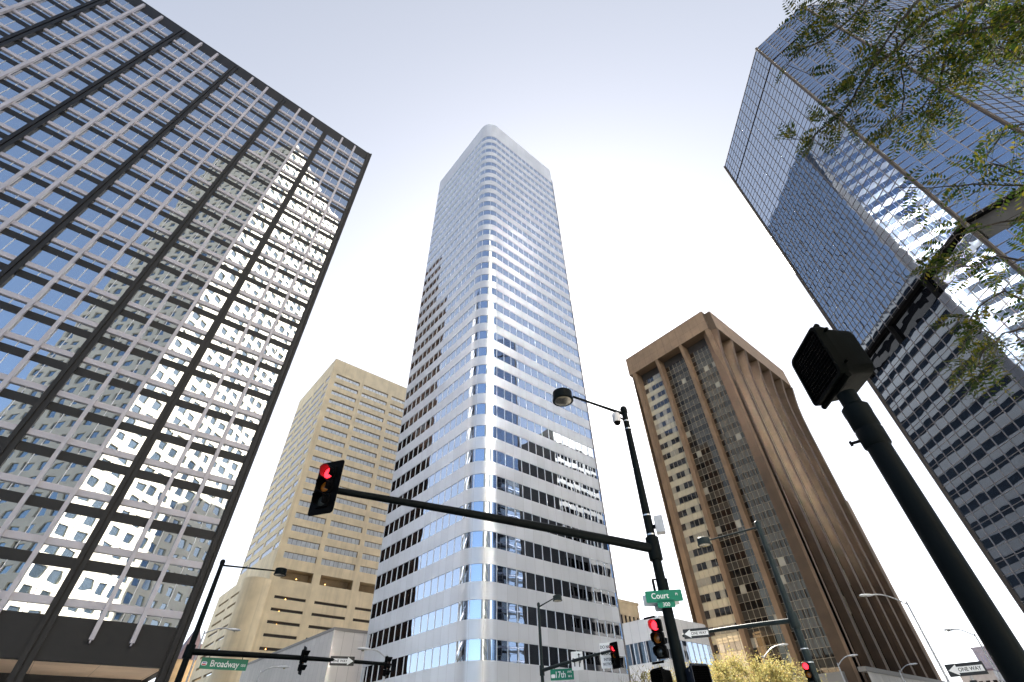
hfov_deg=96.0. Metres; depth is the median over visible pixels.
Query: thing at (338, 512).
window
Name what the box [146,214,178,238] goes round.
window
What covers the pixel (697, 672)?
pedestrian signal
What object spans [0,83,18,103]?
window
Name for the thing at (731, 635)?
window
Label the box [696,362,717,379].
window
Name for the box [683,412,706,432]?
window
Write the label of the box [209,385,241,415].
window
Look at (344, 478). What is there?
window
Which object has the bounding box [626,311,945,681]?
office tower
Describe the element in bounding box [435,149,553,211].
ribbon window
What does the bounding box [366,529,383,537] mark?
window
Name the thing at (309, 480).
window
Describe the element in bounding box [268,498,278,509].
window
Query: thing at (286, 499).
window
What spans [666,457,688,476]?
window
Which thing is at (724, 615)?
window
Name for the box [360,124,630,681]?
office tower
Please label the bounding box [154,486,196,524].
window
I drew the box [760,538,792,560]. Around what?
window
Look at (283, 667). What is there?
street lamp
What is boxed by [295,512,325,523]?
window
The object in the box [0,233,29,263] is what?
window
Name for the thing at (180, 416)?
window
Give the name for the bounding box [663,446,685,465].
window
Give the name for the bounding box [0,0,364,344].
small windows
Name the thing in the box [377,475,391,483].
window
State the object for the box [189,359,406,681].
office tower
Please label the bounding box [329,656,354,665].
one way sign
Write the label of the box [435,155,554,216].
ribbon window
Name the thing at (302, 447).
window
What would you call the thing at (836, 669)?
window
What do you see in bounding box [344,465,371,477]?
window
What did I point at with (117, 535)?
window
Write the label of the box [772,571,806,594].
window
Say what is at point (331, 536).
window
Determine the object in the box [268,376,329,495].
small windows
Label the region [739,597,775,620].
window
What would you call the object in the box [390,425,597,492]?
ribbon window
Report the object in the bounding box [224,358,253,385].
window
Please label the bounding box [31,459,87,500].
window
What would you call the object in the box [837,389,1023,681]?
signal post
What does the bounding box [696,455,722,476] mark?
window
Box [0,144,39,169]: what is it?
window
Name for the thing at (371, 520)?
window
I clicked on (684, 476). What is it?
window
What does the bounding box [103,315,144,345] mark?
window
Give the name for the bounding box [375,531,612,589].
ribbon window
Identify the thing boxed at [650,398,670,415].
window
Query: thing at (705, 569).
window
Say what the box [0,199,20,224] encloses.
window
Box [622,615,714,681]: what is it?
silver annex
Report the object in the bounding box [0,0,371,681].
office tower
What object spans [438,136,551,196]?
ribbon window
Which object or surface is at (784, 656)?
window
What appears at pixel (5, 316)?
window
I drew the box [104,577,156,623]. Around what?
window
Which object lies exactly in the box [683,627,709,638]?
one way sign
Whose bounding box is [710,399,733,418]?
window
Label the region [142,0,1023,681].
sky
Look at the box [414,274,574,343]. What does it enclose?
ribbon window
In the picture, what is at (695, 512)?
window
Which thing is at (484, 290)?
ribbon window
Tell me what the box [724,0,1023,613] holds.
office tower
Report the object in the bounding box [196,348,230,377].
window
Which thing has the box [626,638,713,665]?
ribbon window
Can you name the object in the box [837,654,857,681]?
street lamp
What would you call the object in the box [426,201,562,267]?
ribbon window
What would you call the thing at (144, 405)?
window
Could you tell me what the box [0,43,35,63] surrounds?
window
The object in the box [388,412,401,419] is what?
window
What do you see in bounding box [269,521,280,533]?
window
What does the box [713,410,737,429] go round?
window
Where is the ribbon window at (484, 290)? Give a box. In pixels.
[412,287,576,356]
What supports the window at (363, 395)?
in the office tower at (350, 415)
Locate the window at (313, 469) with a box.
[308,466,319,472]
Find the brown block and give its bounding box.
[846,500,941,680]
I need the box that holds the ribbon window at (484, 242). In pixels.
[420,240,568,307]
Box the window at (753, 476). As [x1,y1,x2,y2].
[735,468,762,488]
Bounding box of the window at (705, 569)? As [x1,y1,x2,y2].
[692,558,720,579]
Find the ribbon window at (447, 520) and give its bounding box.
[379,501,608,562]
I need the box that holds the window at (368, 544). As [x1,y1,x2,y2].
[364,541,381,549]
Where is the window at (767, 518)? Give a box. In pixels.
[749,508,779,530]
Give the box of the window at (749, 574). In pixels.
[729,564,762,586]
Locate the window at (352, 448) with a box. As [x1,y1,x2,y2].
[349,446,375,457]
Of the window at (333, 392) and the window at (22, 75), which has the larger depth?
the window at (333, 392)
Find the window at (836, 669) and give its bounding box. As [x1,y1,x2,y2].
[818,668,839,673]
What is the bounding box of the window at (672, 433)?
[657,426,679,444]
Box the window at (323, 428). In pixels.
[321,426,346,437]
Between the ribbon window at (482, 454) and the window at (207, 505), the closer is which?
the window at (207, 505)
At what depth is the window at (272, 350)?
57.47 m
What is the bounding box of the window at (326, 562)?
[321,559,354,570]
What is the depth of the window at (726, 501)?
118.26 m
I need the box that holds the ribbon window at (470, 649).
[360,639,627,681]
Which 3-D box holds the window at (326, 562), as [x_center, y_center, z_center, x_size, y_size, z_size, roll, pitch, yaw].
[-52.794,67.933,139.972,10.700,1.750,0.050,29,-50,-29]
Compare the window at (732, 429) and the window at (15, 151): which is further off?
the window at (732, 429)
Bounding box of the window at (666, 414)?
[652,407,673,425]
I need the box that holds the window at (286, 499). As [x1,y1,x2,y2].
[276,497,287,510]
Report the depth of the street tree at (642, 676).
34.73 m
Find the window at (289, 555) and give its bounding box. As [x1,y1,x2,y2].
[283,552,315,562]
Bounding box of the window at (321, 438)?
[318,436,343,447]
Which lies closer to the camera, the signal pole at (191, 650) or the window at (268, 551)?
the signal pole at (191, 650)
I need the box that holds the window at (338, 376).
[336,375,359,385]
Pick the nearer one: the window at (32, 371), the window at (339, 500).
the window at (32, 371)
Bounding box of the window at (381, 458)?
[380,456,394,463]
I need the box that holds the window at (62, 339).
[36,328,86,362]
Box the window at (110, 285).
[87,275,128,304]
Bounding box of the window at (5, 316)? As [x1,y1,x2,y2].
[0,309,15,328]
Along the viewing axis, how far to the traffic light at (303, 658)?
26.01 m
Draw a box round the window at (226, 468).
[205,457,242,491]
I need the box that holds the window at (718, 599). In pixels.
[700,589,730,610]
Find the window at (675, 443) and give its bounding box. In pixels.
[660,436,682,454]
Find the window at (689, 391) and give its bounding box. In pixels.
[674,384,696,403]
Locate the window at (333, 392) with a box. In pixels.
[331,391,355,402]
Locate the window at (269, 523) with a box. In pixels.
[261,520,271,531]
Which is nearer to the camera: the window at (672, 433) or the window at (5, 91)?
the window at (5, 91)
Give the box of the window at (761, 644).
[750,633,788,657]
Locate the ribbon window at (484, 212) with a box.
[425,210,564,276]
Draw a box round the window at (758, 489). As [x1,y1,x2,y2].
[739,481,767,501]
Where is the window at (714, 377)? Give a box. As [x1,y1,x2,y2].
[699,371,720,389]
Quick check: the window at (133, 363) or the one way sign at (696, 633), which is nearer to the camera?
the one way sign at (696, 633)
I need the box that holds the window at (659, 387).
[645,381,664,397]
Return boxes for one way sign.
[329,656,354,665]
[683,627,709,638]
[944,661,988,676]
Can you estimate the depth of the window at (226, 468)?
46.94 m
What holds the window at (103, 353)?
in the office tower at (176, 202)
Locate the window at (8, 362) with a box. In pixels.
[0,351,22,382]
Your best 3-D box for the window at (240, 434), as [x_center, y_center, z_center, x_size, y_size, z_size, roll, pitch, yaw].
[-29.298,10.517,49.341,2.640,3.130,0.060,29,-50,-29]
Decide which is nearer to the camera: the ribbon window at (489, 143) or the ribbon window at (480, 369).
the ribbon window at (480, 369)
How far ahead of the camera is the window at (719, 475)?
122.85 m
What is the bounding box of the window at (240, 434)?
[221,423,255,455]
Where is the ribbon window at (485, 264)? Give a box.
[416,262,571,330]
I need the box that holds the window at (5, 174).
[0,167,14,182]
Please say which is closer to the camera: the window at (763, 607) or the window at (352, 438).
the window at (763, 607)
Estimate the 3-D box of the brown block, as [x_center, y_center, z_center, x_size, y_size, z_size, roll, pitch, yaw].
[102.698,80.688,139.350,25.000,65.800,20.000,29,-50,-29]
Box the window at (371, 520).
[369,518,384,525]
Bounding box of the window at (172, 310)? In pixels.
[154,301,187,328]
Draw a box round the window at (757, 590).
[734,580,768,603]
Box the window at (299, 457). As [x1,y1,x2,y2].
[290,454,301,467]
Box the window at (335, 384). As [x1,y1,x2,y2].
[334,382,357,393]
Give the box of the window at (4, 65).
[0,58,13,70]
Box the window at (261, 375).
[249,367,277,394]
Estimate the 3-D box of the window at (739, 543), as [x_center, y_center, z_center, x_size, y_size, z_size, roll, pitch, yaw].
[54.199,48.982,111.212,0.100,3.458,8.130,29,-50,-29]
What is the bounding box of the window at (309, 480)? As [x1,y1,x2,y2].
[305,477,315,483]
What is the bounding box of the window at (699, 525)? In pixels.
[681,517,707,537]
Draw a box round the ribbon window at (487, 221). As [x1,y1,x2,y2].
[423,219,565,286]
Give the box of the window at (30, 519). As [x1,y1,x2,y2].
[0,504,58,550]
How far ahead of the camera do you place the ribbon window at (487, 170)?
120.15 m
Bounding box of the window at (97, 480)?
[71,468,124,508]
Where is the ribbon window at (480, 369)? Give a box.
[400,365,588,433]
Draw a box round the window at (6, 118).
[0,110,26,134]
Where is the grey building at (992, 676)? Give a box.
[960,668,1004,681]
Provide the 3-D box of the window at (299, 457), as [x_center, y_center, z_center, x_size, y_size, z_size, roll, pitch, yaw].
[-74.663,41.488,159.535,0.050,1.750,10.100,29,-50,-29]
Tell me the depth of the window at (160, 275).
53.25 m
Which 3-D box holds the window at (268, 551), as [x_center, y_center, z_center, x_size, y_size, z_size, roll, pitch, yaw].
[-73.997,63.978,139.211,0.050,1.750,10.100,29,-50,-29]
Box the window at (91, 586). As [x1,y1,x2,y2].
[59,571,119,618]
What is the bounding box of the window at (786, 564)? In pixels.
[766,554,799,577]
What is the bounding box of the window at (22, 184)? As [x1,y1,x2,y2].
[1,177,45,203]
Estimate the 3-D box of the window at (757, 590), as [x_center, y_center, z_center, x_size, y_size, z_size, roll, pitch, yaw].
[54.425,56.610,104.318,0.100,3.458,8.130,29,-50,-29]
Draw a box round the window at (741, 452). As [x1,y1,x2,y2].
[726,443,751,463]
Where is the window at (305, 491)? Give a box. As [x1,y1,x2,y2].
[302,488,313,495]
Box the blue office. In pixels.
[970,646,997,669]
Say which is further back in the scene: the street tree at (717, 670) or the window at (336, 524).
the window at (336, 524)
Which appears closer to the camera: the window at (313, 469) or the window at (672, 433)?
the window at (672, 433)
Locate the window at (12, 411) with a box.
[0,397,32,436]
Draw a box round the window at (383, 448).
[382,447,396,454]
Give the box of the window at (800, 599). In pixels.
[778,589,813,612]
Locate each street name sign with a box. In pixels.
[199,656,248,670]
[550,666,573,680]
[642,578,682,611]
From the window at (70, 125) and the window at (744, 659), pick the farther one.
the window at (744, 659)
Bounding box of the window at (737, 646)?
[713,640,746,662]
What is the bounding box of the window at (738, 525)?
[716,519,746,541]
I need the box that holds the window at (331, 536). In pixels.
[327,533,359,544]
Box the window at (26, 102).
[8,97,49,119]
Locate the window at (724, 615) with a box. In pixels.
[704,606,735,627]
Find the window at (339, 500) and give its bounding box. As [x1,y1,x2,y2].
[336,497,365,509]
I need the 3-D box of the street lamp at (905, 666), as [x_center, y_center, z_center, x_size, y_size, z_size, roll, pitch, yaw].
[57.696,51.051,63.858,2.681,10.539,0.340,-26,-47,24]
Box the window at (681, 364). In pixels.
[666,358,686,376]
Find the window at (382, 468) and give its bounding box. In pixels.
[378,465,393,473]
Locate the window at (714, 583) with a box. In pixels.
[696,574,725,594]
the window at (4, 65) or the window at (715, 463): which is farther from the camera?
the window at (715, 463)
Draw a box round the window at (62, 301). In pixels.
[29,288,76,319]
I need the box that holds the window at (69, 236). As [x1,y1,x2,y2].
[47,228,90,255]
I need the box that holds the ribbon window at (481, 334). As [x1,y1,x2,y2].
[405,331,583,400]
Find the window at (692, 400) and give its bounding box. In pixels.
[677,393,699,412]
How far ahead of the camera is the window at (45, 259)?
46.45 m
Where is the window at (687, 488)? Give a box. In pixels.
[671,480,695,499]
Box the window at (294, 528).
[291,525,322,536]
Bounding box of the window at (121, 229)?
[101,221,137,245]
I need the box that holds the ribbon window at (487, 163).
[433,162,555,225]
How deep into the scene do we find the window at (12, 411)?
38.87 m
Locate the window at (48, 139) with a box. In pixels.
[20,129,61,152]
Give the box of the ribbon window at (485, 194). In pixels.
[428,193,561,257]
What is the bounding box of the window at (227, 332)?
[211,323,242,350]
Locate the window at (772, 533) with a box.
[755,523,785,545]
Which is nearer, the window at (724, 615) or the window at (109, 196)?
the window at (109, 196)
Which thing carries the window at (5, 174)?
in the office tower at (176, 202)
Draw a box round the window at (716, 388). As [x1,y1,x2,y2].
[703,380,724,398]
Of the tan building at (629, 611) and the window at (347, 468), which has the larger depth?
the window at (347, 468)
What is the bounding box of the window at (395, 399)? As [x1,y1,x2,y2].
[391,397,404,403]
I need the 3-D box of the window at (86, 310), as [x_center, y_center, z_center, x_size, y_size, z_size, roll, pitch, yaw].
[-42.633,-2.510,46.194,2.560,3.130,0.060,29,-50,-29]
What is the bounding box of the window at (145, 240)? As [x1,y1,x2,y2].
[128,233,163,258]
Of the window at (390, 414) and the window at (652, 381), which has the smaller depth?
the window at (652, 381)
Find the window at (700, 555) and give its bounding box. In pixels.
[688,545,715,564]
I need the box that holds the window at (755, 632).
[745,615,781,638]
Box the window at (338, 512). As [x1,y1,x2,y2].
[333,509,363,520]
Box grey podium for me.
[239,627,367,681]
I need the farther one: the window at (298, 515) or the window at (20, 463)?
the window at (298, 515)
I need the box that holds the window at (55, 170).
[28,159,68,183]
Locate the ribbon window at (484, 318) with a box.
[407,315,580,385]
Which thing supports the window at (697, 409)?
in the office tower at (733, 446)
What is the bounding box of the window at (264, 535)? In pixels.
[257,532,267,543]
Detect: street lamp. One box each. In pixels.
[185,627,239,681]
[256,666,288,681]
[358,647,387,681]
[762,644,787,666]
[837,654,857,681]
[859,594,949,681]
[899,663,916,681]
[943,628,1002,681]
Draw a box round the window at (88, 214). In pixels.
[71,208,111,233]
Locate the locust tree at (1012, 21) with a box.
[774,0,1023,405]
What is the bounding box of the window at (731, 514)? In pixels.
[711,505,741,527]
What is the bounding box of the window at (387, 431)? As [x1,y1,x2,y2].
[385,429,398,436]
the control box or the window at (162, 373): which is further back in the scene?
the window at (162, 373)
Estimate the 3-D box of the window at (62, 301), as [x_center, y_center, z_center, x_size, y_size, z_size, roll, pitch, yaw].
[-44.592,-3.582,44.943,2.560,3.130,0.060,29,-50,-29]
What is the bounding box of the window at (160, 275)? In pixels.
[143,267,178,293]
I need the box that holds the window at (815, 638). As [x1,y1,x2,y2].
[792,626,830,650]
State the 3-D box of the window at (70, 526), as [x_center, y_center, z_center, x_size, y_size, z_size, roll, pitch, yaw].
[-35.697,15.601,37.201,2.560,3.130,0.060,29,-50,-29]
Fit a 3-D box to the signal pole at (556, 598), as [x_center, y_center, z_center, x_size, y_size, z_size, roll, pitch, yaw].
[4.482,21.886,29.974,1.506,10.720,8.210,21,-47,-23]
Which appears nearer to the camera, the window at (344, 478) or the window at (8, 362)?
the window at (8, 362)
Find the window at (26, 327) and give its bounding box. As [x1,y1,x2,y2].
[0,316,50,350]
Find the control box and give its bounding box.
[653,515,665,534]
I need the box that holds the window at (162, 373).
[143,364,183,395]
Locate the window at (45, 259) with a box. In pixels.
[21,250,68,279]
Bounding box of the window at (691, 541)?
[685,530,711,550]
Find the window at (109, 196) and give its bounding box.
[92,189,128,213]
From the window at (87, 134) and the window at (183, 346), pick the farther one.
the window at (87, 134)
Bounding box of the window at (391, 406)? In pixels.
[390,404,403,411]
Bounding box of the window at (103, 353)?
[79,343,124,375]
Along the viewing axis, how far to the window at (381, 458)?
170.36 m
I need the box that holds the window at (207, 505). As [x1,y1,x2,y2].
[187,493,227,530]
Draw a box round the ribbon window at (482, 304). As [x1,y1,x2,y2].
[410,301,578,370]
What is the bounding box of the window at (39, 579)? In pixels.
[2,563,69,613]
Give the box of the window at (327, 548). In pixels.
[324,546,356,556]
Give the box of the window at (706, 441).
[689,433,714,453]
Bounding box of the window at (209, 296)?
[195,289,226,314]
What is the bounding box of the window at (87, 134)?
[72,129,106,150]
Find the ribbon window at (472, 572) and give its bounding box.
[370,563,617,618]
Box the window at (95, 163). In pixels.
[78,157,115,180]
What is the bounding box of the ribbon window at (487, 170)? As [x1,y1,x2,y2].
[432,169,557,232]
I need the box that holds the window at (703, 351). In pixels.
[690,345,709,362]
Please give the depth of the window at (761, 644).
97.68 m
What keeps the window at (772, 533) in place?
in the office tower at (733, 446)
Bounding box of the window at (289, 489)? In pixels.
[280,486,291,498]
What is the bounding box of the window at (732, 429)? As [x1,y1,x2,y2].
[717,421,742,440]
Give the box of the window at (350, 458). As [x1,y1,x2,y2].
[346,455,373,467]
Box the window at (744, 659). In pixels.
[718,659,750,678]
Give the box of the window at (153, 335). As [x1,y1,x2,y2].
[134,326,171,355]
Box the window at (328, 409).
[326,408,350,419]
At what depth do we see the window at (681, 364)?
148.19 m
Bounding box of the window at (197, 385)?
[180,375,216,406]
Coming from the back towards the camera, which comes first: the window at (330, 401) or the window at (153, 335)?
the window at (330, 401)
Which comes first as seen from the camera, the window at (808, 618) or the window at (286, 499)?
the window at (808, 618)
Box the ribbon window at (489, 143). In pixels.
[437,142,552,202]
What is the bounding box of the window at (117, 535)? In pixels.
[90,521,144,564]
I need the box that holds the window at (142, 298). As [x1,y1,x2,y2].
[124,290,162,318]
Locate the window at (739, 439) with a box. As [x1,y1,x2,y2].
[722,432,746,451]
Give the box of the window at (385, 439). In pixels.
[384,438,397,445]
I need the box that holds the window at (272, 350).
[260,343,287,368]
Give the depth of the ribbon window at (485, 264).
95.04 m
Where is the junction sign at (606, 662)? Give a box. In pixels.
[599,642,612,668]
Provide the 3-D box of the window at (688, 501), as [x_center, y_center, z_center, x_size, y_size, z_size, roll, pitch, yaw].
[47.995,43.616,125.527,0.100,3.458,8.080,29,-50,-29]
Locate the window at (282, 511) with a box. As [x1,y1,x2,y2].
[273,509,284,521]
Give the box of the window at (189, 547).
[166,535,211,575]
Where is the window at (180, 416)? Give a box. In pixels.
[161,406,201,439]
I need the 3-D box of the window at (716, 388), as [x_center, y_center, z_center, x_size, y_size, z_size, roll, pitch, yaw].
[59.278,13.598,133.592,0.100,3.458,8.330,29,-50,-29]
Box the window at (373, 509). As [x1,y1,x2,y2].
[371,507,386,514]
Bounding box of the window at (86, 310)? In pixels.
[63,300,108,331]
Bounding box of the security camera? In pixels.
[612,412,623,425]
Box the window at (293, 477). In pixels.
[284,475,294,487]
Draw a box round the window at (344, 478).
[341,476,370,487]
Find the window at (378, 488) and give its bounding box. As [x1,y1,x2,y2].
[375,485,389,493]
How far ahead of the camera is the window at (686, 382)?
143.56 m
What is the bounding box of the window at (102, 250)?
[80,241,118,267]
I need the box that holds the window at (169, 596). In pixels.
[143,582,192,627]
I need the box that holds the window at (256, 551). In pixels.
[253,544,263,555]
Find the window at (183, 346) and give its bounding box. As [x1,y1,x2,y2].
[163,336,199,365]
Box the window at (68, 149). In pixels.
[51,143,88,166]
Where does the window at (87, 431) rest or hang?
in the office tower at (176, 202)
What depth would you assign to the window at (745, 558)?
109.06 m
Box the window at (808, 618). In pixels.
[785,607,821,631]
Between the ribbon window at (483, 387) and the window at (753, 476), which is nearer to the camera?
the ribbon window at (483, 387)
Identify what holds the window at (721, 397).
in the office tower at (733, 446)
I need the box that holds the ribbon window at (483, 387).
[397,383,591,451]
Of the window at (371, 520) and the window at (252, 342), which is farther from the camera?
the window at (371, 520)
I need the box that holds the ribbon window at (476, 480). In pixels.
[383,474,604,537]
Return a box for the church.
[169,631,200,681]
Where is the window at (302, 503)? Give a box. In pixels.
[298,500,309,507]
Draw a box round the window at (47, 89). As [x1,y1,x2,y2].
[31,84,69,105]
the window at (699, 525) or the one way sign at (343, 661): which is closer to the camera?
the one way sign at (343, 661)
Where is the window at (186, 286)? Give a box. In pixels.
[171,278,202,304]
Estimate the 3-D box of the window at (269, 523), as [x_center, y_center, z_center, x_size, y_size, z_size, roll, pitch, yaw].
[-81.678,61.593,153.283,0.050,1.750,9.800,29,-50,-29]
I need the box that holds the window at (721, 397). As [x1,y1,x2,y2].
[706,389,728,408]
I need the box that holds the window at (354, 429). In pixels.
[353,427,379,438]
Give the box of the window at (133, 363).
[113,354,153,385]
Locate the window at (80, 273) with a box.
[56,263,98,292]
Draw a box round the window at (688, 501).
[675,492,699,511]
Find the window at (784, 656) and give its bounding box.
[757,653,794,673]
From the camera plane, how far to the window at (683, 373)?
145.93 m
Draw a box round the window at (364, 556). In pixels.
[362,554,379,561]
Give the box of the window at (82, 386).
[52,374,102,409]
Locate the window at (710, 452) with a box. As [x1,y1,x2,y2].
[692,444,718,464]
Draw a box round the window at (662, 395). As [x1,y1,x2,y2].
[648,389,667,406]
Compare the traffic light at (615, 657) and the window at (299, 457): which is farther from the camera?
the window at (299, 457)
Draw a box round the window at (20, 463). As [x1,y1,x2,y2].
[0,449,49,492]
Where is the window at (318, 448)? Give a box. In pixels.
[315,446,341,456]
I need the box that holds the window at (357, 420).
[355,418,381,430]
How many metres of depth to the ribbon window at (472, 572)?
57.31 m
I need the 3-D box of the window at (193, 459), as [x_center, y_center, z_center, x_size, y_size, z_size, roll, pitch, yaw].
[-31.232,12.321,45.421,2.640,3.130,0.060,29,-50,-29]
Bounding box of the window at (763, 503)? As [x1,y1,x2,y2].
[744,494,773,515]
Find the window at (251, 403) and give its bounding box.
[236,394,267,423]
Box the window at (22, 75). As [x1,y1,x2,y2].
[3,69,40,89]
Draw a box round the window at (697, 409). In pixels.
[680,403,703,422]
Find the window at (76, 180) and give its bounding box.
[57,173,97,197]
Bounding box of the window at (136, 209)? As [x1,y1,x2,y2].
[120,202,153,225]
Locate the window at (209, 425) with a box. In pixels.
[193,415,228,447]
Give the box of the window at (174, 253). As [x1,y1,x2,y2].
[160,247,193,271]
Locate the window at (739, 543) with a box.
[720,533,751,555]
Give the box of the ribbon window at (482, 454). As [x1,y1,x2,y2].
[387,448,600,513]
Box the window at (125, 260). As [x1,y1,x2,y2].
[109,253,147,280]
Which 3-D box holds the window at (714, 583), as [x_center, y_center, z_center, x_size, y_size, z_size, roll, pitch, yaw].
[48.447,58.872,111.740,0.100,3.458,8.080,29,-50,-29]
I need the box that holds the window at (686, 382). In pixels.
[671,375,693,394]
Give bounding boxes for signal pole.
[174,559,385,681]
[337,387,687,681]
[537,595,611,681]
[682,521,820,681]
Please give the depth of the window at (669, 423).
141.85 m
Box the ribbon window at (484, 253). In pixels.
[418,251,570,319]
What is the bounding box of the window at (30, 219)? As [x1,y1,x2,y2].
[6,211,54,239]
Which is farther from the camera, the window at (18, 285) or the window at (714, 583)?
the window at (714, 583)
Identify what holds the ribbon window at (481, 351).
in the office tower at (488, 425)
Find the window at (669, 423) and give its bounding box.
[655,416,676,434]
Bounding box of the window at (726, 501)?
[707,492,736,513]
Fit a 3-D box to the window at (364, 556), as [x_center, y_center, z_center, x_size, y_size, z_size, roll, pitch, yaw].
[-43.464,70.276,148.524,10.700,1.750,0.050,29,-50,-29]
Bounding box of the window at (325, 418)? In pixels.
[324,417,348,428]
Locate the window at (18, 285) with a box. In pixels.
[0,275,43,307]
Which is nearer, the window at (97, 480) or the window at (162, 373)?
the window at (97, 480)
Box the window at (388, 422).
[387,420,400,427]
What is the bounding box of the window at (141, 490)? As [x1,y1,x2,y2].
[116,478,165,517]
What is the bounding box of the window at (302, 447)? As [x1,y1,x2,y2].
[294,444,304,456]
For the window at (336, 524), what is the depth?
147.65 m
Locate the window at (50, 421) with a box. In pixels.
[21,409,77,448]
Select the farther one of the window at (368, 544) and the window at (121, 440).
the window at (368, 544)
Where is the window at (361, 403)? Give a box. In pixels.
[359,401,384,413]
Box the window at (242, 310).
[225,301,253,326]
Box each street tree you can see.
[623,663,675,681]
[670,656,752,681]
[696,640,806,681]
[755,650,825,681]
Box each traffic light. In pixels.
[297,646,309,674]
[308,460,344,515]
[383,656,392,676]
[609,641,620,668]
[643,616,668,664]
[801,662,815,681]
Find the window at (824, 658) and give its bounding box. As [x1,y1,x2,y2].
[799,647,838,670]
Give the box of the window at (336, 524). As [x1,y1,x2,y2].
[330,521,361,532]
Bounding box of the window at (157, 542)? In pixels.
[131,528,177,570]
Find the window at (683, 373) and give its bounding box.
[668,367,689,384]
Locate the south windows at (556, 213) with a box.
[556,213,627,671]
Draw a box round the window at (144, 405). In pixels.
[122,394,165,428]
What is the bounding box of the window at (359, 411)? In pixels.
[357,410,382,421]
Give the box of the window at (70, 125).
[44,115,81,136]
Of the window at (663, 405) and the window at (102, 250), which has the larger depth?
the window at (663, 405)
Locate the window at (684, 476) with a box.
[669,468,692,487]
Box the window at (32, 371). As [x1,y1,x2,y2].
[5,360,60,397]
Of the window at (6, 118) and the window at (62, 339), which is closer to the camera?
the window at (62, 339)
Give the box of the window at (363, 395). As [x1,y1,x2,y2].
[361,393,385,405]
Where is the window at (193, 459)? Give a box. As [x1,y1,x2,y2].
[175,449,213,483]
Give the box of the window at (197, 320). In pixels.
[180,311,213,338]
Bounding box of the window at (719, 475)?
[700,467,726,488]
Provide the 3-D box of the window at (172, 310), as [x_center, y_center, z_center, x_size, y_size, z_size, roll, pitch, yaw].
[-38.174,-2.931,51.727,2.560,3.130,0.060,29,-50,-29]
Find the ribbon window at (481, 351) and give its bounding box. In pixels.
[402,347,585,416]
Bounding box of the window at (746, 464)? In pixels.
[730,455,756,476]
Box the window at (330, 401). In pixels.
[329,399,352,410]
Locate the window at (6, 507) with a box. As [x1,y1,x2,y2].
[0,500,17,527]
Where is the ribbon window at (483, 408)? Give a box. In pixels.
[394,403,594,471]
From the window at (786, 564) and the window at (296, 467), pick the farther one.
the window at (296, 467)
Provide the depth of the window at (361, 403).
178.14 m
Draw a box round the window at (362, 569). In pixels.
[359,566,377,574]
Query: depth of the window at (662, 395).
148.73 m
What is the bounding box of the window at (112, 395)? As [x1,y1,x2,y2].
[89,385,134,419]
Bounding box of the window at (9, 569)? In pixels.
[0,559,25,601]
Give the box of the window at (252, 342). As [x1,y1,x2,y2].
[237,333,265,359]
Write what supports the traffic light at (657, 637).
attached to the signal pole at (562, 397)
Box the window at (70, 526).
[39,512,98,557]
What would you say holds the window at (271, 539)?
in the office tower at (350, 415)
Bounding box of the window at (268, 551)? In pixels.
[261,546,272,558]
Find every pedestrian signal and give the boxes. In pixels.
[650,667,672,681]
[685,663,712,681]
[792,324,873,408]
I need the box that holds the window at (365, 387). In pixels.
[363,385,387,396]
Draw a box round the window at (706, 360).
[693,353,713,370]
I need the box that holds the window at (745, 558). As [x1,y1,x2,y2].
[724,548,757,570]
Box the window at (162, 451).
[140,440,184,476]
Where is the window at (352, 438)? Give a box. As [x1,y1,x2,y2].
[351,436,377,447]
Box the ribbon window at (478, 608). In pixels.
[365,599,622,648]
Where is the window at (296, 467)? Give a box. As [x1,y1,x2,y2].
[287,464,298,477]
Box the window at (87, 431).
[62,420,112,457]
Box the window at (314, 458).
[312,456,331,462]
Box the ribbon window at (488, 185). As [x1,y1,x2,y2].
[429,184,559,249]
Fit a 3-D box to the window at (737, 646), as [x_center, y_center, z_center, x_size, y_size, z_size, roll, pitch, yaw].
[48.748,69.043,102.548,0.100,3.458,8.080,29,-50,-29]
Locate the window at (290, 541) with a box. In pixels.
[287,538,319,549]
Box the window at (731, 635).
[709,623,740,644]
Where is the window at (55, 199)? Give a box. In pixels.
[33,191,76,217]
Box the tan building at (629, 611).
[618,599,639,623]
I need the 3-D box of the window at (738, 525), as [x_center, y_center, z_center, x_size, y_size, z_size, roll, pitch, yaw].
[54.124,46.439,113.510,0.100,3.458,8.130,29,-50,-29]
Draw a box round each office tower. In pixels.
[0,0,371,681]
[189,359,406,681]
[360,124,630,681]
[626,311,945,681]
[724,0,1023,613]
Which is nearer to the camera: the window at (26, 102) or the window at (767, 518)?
the window at (26, 102)
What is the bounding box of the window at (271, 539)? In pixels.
[265,533,276,545]
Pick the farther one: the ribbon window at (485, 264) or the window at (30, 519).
the ribbon window at (485, 264)
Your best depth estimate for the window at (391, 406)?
185.65 m
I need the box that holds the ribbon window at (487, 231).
[422,229,566,296]
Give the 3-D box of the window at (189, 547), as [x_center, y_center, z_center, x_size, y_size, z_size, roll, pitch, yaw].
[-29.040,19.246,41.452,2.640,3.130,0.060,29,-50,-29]
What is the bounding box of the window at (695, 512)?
[678,504,703,524]
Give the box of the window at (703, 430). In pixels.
[686,423,710,442]
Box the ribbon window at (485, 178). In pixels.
[431,177,558,240]
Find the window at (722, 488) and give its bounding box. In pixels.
[703,479,731,500]
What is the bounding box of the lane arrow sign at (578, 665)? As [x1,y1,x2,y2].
[571,651,583,670]
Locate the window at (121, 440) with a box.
[98,429,145,466]
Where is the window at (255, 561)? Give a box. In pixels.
[249,556,259,566]
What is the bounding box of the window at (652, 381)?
[643,372,661,389]

